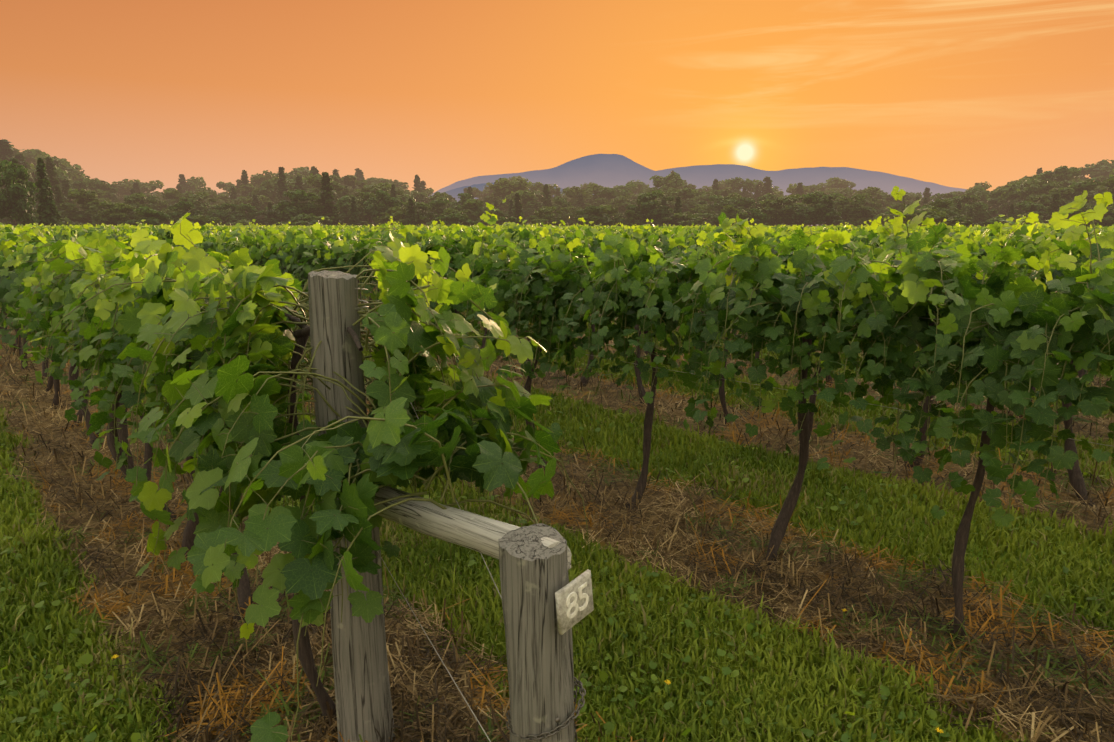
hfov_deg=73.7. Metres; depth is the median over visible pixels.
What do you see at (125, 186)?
tree
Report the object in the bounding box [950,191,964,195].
tree
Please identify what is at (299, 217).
scrub
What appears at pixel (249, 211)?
tree
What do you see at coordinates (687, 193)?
tree
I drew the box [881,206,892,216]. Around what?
tree
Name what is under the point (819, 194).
tree
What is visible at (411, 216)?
tree
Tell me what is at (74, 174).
tree
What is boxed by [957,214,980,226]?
scrub
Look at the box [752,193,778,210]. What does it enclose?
tree
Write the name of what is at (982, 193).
tree
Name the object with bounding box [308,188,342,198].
tree
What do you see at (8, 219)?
tree
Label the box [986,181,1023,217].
tree
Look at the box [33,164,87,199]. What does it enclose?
tree
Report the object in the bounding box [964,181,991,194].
tree
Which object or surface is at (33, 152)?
tree
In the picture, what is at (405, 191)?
tree
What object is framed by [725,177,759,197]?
tree
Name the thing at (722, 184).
tree
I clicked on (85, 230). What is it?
vine leaves
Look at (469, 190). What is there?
tree
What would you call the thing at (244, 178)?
tree
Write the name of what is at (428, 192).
tree
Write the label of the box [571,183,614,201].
tree
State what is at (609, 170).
mountain
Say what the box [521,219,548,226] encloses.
scrub
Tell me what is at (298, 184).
tree
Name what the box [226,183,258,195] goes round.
tree
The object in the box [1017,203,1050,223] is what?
tree
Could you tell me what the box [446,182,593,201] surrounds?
foothill
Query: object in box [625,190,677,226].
tree
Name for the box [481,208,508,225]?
tree
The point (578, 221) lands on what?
tree
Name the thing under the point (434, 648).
tie wire
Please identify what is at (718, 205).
tree
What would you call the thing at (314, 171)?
tree
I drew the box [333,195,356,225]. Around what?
tree
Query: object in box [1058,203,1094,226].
tree
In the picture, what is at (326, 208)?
tree
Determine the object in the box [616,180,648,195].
tree
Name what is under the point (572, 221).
tree
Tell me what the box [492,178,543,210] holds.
tree
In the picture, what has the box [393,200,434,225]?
tree
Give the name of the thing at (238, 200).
tree
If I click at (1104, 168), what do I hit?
tree
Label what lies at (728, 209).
tree
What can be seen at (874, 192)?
tree
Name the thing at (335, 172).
tree
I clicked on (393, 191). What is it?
tree
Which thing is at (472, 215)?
tree
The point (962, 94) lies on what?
sky
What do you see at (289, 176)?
tree
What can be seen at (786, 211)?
tree
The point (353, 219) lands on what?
tree
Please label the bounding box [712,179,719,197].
tree
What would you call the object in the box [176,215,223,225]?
scrub
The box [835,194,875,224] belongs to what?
tree
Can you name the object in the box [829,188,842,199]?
tree
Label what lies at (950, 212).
scrub
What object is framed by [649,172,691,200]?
tree
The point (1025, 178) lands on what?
tree
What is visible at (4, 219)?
tree
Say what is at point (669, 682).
dandelions
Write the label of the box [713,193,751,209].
tree
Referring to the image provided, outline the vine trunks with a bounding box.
[0,245,1095,724]
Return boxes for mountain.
[428,154,966,225]
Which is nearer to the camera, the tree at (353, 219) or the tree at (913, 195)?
the tree at (353, 219)
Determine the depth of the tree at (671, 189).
201.41 m
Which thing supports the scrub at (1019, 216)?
on the ground at (30, 426)
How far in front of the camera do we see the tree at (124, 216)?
105.94 m
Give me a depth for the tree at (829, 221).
122.28 m
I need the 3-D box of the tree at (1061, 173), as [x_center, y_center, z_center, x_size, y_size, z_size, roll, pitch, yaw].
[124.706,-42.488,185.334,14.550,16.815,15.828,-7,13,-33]
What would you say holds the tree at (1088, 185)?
on the ground at (30, 426)
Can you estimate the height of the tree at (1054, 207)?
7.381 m
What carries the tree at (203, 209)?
on the ground at (30, 426)
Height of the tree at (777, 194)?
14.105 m
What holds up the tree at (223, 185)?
on the ground at (30, 426)
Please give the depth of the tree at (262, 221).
134.50 m
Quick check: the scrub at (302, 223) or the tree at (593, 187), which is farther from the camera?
the tree at (593, 187)
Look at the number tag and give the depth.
1.66 m
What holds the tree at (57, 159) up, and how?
on the ground at (30, 426)
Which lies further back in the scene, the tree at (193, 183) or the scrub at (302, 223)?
the tree at (193, 183)
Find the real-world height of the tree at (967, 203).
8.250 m
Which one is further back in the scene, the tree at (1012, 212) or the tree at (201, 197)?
the tree at (201, 197)
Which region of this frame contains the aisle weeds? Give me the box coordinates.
[0,334,1113,741]
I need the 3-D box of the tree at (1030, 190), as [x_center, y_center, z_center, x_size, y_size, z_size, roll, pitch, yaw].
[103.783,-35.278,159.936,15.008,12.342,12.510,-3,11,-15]
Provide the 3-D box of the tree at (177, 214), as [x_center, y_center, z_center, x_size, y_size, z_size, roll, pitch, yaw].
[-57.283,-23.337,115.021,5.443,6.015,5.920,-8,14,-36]
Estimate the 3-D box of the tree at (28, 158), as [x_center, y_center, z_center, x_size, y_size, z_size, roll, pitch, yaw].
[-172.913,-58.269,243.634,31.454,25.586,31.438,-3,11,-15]
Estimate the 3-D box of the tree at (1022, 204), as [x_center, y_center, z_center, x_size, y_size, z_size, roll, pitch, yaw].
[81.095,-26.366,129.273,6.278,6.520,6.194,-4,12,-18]
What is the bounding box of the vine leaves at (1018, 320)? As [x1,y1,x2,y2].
[0,186,1113,741]
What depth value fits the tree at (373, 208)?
130.73 m
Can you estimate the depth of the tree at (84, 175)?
236.96 m
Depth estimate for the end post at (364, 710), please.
2.47 m
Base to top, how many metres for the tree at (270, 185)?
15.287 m
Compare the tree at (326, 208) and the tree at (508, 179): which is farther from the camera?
the tree at (508, 179)
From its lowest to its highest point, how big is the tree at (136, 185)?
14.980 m
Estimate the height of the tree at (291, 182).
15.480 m
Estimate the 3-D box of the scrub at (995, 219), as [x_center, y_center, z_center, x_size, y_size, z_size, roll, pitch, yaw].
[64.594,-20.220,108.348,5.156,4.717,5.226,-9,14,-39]
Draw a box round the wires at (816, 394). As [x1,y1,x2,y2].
[359,267,1113,446]
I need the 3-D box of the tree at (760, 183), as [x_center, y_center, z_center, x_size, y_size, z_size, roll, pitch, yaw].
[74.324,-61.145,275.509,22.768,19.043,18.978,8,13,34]
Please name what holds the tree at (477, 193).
on the ground at (30, 426)
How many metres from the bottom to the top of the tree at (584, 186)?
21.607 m
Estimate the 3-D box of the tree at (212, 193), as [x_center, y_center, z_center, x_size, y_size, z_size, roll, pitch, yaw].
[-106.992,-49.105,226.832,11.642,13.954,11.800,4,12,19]
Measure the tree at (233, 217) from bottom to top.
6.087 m
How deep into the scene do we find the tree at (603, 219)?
121.17 m
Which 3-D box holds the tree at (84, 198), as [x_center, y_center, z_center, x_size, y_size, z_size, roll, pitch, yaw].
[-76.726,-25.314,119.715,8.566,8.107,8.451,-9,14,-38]
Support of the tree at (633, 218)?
on the ground at (30, 426)
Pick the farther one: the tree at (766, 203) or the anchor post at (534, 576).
the tree at (766, 203)
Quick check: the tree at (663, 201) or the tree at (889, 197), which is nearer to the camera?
the tree at (663, 201)
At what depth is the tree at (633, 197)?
241.06 m
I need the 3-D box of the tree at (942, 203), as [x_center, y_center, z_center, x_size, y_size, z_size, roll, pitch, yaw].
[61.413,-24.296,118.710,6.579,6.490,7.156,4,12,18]
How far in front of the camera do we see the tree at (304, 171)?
278.53 m
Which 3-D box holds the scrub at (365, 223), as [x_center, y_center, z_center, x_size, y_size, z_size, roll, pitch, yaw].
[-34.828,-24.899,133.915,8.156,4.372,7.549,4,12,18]
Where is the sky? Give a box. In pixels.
[0,0,1113,193]
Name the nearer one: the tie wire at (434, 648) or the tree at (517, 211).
the tie wire at (434, 648)
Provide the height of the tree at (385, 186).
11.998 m
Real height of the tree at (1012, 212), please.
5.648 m
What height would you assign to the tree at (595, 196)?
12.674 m
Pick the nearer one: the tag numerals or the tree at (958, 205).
the tag numerals
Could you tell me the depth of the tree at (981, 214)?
139.03 m
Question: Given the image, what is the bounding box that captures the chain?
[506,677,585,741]
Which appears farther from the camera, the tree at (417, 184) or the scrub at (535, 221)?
the tree at (417, 184)
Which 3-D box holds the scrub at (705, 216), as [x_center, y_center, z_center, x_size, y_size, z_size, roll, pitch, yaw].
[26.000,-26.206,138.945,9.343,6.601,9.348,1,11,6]
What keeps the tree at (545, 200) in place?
on the ground at (30, 426)
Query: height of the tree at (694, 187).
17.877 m
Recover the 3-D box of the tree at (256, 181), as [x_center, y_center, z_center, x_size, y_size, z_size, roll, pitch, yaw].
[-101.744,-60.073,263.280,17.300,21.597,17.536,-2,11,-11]
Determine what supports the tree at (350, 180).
on the ground at (30, 426)
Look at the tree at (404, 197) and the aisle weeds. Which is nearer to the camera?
the aisle weeds
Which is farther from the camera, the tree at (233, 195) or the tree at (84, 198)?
the tree at (233, 195)
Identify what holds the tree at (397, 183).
on the ground at (30, 426)
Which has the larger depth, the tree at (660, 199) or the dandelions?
the tree at (660, 199)
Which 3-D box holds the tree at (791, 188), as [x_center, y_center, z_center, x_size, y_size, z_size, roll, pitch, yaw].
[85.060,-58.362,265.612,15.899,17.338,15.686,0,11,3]
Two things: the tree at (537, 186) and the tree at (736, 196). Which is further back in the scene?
the tree at (537, 186)
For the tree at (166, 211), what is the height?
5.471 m
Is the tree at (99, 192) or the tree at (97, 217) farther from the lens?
the tree at (99, 192)
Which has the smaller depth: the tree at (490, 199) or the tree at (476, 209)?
the tree at (476, 209)
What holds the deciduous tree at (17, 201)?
on the ground at (30, 426)
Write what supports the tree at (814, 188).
on the ground at (30, 426)
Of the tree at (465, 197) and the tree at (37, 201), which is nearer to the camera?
the tree at (37, 201)
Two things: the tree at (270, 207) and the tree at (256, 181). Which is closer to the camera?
the tree at (270, 207)
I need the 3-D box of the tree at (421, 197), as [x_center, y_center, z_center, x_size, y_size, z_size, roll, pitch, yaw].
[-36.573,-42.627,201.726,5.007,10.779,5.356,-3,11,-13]
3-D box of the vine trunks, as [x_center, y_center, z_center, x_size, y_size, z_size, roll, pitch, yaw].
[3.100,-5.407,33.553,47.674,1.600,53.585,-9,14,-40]
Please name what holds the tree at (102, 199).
on the ground at (30, 426)
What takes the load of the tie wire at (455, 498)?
attached to the anchor post at (534, 576)
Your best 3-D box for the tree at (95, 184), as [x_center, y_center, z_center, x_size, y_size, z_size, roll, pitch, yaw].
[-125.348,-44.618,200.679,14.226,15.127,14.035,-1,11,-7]
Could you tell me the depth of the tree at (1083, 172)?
250.76 m
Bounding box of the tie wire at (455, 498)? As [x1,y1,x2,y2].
[363,301,501,598]
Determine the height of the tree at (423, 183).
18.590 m
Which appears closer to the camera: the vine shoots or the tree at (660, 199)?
the vine shoots
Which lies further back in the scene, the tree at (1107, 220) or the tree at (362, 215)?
the tree at (362, 215)
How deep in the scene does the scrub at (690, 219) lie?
122.09 m
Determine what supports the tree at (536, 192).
on the ground at (30, 426)
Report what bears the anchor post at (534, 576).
on the ground at (30, 426)
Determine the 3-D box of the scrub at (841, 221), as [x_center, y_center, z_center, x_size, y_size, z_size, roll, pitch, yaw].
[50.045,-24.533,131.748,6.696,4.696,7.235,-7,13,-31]
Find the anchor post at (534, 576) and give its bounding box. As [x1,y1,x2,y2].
[498,523,574,741]
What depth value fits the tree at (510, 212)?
157.50 m
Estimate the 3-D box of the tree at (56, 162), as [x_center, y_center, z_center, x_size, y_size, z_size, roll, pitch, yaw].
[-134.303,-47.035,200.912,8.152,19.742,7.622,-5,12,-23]
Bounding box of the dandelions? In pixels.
[111,608,943,741]
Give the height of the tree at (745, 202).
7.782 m
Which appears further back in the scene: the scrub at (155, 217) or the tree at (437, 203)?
the tree at (437, 203)
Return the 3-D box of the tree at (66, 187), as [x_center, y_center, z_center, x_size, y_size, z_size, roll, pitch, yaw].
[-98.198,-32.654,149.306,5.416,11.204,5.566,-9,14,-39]
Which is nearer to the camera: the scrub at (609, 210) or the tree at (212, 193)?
the scrub at (609, 210)
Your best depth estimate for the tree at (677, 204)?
126.88 m
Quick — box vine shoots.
[0,193,1113,741]
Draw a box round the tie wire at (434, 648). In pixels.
[377,551,490,741]
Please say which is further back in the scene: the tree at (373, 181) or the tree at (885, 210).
the tree at (373, 181)
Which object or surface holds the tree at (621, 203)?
on the ground at (30, 426)
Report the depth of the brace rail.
1.98 m
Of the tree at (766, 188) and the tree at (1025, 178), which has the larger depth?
the tree at (766, 188)
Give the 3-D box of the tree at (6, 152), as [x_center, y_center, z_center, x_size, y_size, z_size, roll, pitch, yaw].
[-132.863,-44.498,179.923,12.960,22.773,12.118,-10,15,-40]
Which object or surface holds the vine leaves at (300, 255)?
attached to the vine trunks
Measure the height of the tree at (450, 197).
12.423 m
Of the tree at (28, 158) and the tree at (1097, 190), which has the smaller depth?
the tree at (1097, 190)
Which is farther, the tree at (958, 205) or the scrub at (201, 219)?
the tree at (958, 205)
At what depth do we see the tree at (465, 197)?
161.59 m
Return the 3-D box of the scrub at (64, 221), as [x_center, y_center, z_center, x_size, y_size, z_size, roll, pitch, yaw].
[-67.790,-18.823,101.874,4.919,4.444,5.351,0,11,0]
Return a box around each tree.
[0,139,14,161]
[0,160,38,225]
[0,184,7,223]
[2,158,38,225]
[9,144,49,167]
[14,153,36,208]
[14,156,35,196]
[20,152,74,168]
[32,156,81,170]
[32,158,63,225]
[33,154,89,181]
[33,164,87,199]
[34,171,50,210]
[44,156,66,201]
[53,159,60,167]
[53,186,64,210]
[58,189,107,224]
[61,180,76,207]
[71,171,90,189]
[74,189,106,207]
[83,177,123,202]
[83,198,119,209]
[89,201,132,225]
[97,203,143,225]
[112,179,139,202]
[119,180,174,203]
[124,193,154,218]
[132,182,140,192]
[132,193,161,211]
[156,200,168,223]
[159,208,183,223]
[160,188,197,210]
[167,200,201,222]
[171,197,212,215]
[176,184,183,192]
[177,192,216,211]
[178,174,187,192]
[185,176,205,192]
[196,187,216,198]
[206,203,251,224]
[216,181,235,197]
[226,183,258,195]
[228,186,236,203]
[229,203,265,225]
[230,196,266,210]
[236,179,241,196]
[239,170,251,197]
[247,177,289,203]
[248,170,273,190]
[251,194,263,218]
[258,204,284,224]
[265,203,275,225]
[266,189,320,222]
[272,167,310,177]
[274,167,290,205]
[275,177,312,203]
[278,172,303,179]
[291,173,344,204]
[292,175,306,191]
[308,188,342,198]
[309,166,318,188]
[314,172,343,225]
[329,174,367,196]
[332,169,341,191]
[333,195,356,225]
[348,192,382,225]
[349,177,389,188]
[349,197,360,225]
[353,182,406,208]
[354,168,364,180]
[363,190,402,222]
[387,187,409,195]
[389,179,408,189]
[389,184,397,221]
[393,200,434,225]
[397,194,424,211]
[404,198,417,225]
[412,175,421,191]
[413,192,431,202]
[418,194,426,225]
[421,181,427,189]
[422,188,433,195]
[424,193,450,223]
[426,198,448,221]
[434,191,456,201]
[450,193,482,210]
[454,203,489,217]
[463,199,488,222]
[466,187,473,198]
[466,187,490,200]
[481,176,528,196]
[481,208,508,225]
[483,178,530,211]
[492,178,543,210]
[493,200,499,215]
[498,191,525,212]
[504,190,540,223]
[506,199,513,221]
[511,193,525,224]
[527,182,560,199]
[527,206,570,226]
[530,189,542,193]
[537,184,552,218]
[553,186,593,211]
[554,188,561,198]
[558,207,577,224]
[560,194,570,201]
[566,205,581,215]
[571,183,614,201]
[574,206,590,224]
[576,193,584,208]
[576,205,614,225]
[580,182,602,196]
[591,190,597,200]
[593,187,632,205]
[599,195,638,217]
[613,183,642,196]
[614,210,643,225]
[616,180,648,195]
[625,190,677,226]
[630,190,646,203]
[640,184,669,205]
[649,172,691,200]
[652,198,675,210]
[654,197,670,226]
[656,188,680,201]
[662,177,691,188]
[665,187,701,212]
[670,185,704,192]
[673,197,682,225]
[699,195,743,222]
[702,180,731,191]
[704,205,747,226]
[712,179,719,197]
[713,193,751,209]
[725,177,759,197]
[726,197,762,215]
[740,187,747,197]
[745,208,767,225]
[749,179,783,194]
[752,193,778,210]
[759,176,774,197]
[759,194,816,225]
[760,199,782,225]
[773,191,787,204]
[785,184,808,197]
[792,193,841,225]
[793,182,807,225]
[801,190,842,225]
[804,184,822,192]
[818,177,860,194]
[821,197,835,225]
[825,187,852,200]
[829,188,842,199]
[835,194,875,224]
[844,210,878,226]
[850,192,881,218]
[852,187,900,208]
[881,193,913,204]
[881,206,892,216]
[890,203,917,211]
[902,192,922,201]
[920,187,931,206]
[922,197,927,205]
[923,198,963,217]
[931,193,957,199]
[939,195,976,207]
[947,194,991,215]
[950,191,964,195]
[956,200,963,213]
[961,187,989,205]
[962,201,997,226]
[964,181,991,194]
[968,208,973,221]
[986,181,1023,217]
[999,178,1062,216]
[1001,175,1033,200]
[1002,200,1036,223]
[1007,205,1016,223]
[1017,190,1046,198]
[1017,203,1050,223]
[1030,166,1080,182]
[1030,187,1073,211]
[1036,168,1042,174]
[1043,193,1060,224]
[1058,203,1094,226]
[1062,178,1101,205]
[1069,167,1108,182]
[1070,175,1100,186]
[1081,159,1113,180]
[1086,174,1113,208]
[1087,185,1104,193]
[1087,206,1113,227]
[1107,194,1113,214]
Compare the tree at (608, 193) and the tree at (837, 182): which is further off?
the tree at (837, 182)
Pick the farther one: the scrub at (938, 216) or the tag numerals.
the scrub at (938, 216)
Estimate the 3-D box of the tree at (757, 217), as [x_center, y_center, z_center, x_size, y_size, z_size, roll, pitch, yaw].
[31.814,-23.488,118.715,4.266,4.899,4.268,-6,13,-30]
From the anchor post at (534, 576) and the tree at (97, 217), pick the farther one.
the tree at (97, 217)
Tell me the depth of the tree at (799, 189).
244.90 m
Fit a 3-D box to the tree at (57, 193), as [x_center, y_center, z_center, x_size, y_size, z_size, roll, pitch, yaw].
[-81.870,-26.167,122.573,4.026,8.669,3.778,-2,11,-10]
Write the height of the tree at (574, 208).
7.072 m
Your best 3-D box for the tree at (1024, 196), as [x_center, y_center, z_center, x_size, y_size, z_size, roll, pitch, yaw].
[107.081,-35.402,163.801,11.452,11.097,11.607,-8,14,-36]
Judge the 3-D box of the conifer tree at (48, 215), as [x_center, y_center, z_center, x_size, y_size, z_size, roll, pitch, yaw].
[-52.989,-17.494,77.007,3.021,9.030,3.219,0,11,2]
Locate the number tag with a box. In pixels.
[555,569,593,634]
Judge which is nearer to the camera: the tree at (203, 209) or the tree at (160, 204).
the tree at (203, 209)
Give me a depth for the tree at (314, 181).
171.11 m
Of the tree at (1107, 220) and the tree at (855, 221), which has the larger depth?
the tree at (855, 221)
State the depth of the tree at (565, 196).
310.58 m
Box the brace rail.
[374,486,571,569]
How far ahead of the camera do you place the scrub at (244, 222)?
123.16 m
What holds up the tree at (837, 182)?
on the ground at (30, 426)
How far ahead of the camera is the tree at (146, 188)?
252.49 m
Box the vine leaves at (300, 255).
[0,215,1113,352]
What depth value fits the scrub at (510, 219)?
112.81 m
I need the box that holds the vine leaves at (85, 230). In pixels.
[0,216,1113,240]
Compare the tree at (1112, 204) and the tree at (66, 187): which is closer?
the tree at (1112, 204)
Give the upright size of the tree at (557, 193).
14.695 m
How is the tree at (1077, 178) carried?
on the ground at (30, 426)
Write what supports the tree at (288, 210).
on the ground at (30, 426)
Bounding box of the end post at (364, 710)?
[308,270,394,741]
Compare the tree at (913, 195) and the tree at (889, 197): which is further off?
the tree at (913, 195)
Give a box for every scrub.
[56,217,72,224]
[125,206,170,225]
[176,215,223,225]
[191,215,219,225]
[226,219,250,225]
[276,213,331,225]
[282,216,329,225]
[358,221,375,225]
[374,206,421,226]
[426,213,480,225]
[498,217,528,225]
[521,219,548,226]
[577,205,621,225]
[663,212,706,226]
[683,213,713,225]
[834,220,854,225]
[871,212,892,226]
[890,208,972,226]
[903,205,965,221]
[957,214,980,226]
[983,216,1011,226]
[1009,212,1043,226]
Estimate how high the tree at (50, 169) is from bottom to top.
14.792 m
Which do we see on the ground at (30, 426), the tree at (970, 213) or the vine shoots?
the tree at (970, 213)
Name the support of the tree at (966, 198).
on the ground at (30, 426)
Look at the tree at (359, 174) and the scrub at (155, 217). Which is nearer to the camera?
the scrub at (155, 217)
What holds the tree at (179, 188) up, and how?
on the ground at (30, 426)
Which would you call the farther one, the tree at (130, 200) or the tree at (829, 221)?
the tree at (130, 200)
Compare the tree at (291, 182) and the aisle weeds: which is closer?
the aisle weeds
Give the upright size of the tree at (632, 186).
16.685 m
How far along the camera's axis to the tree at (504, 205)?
193.69 m
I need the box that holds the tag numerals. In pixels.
[566,582,588,618]
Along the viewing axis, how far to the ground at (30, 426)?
4.25 m
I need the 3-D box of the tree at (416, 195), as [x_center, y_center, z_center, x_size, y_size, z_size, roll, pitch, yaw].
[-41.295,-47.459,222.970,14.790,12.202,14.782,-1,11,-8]
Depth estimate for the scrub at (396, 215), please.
124.89 m
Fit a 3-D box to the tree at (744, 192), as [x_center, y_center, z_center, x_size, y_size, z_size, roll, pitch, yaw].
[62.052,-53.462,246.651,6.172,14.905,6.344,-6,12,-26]
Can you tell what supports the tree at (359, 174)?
on the ground at (30, 426)
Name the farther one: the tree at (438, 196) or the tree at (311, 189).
the tree at (311, 189)
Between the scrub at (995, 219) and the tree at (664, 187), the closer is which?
the scrub at (995, 219)
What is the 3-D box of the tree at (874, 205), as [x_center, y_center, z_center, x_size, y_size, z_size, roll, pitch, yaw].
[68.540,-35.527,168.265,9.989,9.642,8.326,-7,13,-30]
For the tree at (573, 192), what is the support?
on the ground at (30, 426)
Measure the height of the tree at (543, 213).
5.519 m
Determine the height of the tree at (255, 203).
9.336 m
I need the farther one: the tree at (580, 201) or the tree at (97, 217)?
the tree at (580, 201)
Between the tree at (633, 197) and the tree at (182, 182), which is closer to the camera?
the tree at (633, 197)
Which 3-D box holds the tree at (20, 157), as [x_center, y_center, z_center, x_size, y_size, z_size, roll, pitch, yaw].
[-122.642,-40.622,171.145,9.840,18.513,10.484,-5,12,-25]
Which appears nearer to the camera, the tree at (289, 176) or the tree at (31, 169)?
the tree at (31, 169)
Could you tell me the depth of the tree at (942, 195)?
204.26 m
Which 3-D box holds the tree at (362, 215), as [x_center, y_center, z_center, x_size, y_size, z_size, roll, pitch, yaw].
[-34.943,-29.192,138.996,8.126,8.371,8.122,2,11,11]
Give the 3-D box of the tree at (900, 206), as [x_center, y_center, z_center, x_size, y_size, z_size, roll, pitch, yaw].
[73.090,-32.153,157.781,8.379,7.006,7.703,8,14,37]
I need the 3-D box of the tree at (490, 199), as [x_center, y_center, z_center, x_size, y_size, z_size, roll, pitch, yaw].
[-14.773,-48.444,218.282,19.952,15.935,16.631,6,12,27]
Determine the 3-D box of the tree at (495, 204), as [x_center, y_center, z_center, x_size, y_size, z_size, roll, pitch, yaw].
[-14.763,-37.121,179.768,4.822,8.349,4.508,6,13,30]
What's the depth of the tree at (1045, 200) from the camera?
134.96 m
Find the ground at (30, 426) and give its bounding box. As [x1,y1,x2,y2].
[0,280,1113,741]
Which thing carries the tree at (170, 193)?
on the ground at (30, 426)
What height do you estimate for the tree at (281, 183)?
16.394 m
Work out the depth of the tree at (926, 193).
226.80 m
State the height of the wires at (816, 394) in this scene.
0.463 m
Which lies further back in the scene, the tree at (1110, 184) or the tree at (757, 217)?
the tree at (1110, 184)
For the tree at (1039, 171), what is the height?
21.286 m
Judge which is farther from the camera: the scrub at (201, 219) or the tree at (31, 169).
the tree at (31, 169)
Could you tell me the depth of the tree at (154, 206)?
152.93 m
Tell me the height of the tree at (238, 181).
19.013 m
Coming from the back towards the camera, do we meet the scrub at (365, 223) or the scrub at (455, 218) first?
the scrub at (365, 223)
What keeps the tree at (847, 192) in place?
on the ground at (30, 426)
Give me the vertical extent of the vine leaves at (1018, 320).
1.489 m
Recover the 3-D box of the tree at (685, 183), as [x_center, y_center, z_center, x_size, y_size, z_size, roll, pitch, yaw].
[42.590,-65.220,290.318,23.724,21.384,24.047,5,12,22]
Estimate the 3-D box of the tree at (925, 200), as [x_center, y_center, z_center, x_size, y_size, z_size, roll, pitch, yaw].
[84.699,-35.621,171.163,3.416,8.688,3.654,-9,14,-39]
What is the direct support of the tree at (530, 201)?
on the ground at (30, 426)
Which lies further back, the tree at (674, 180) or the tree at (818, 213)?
the tree at (674, 180)

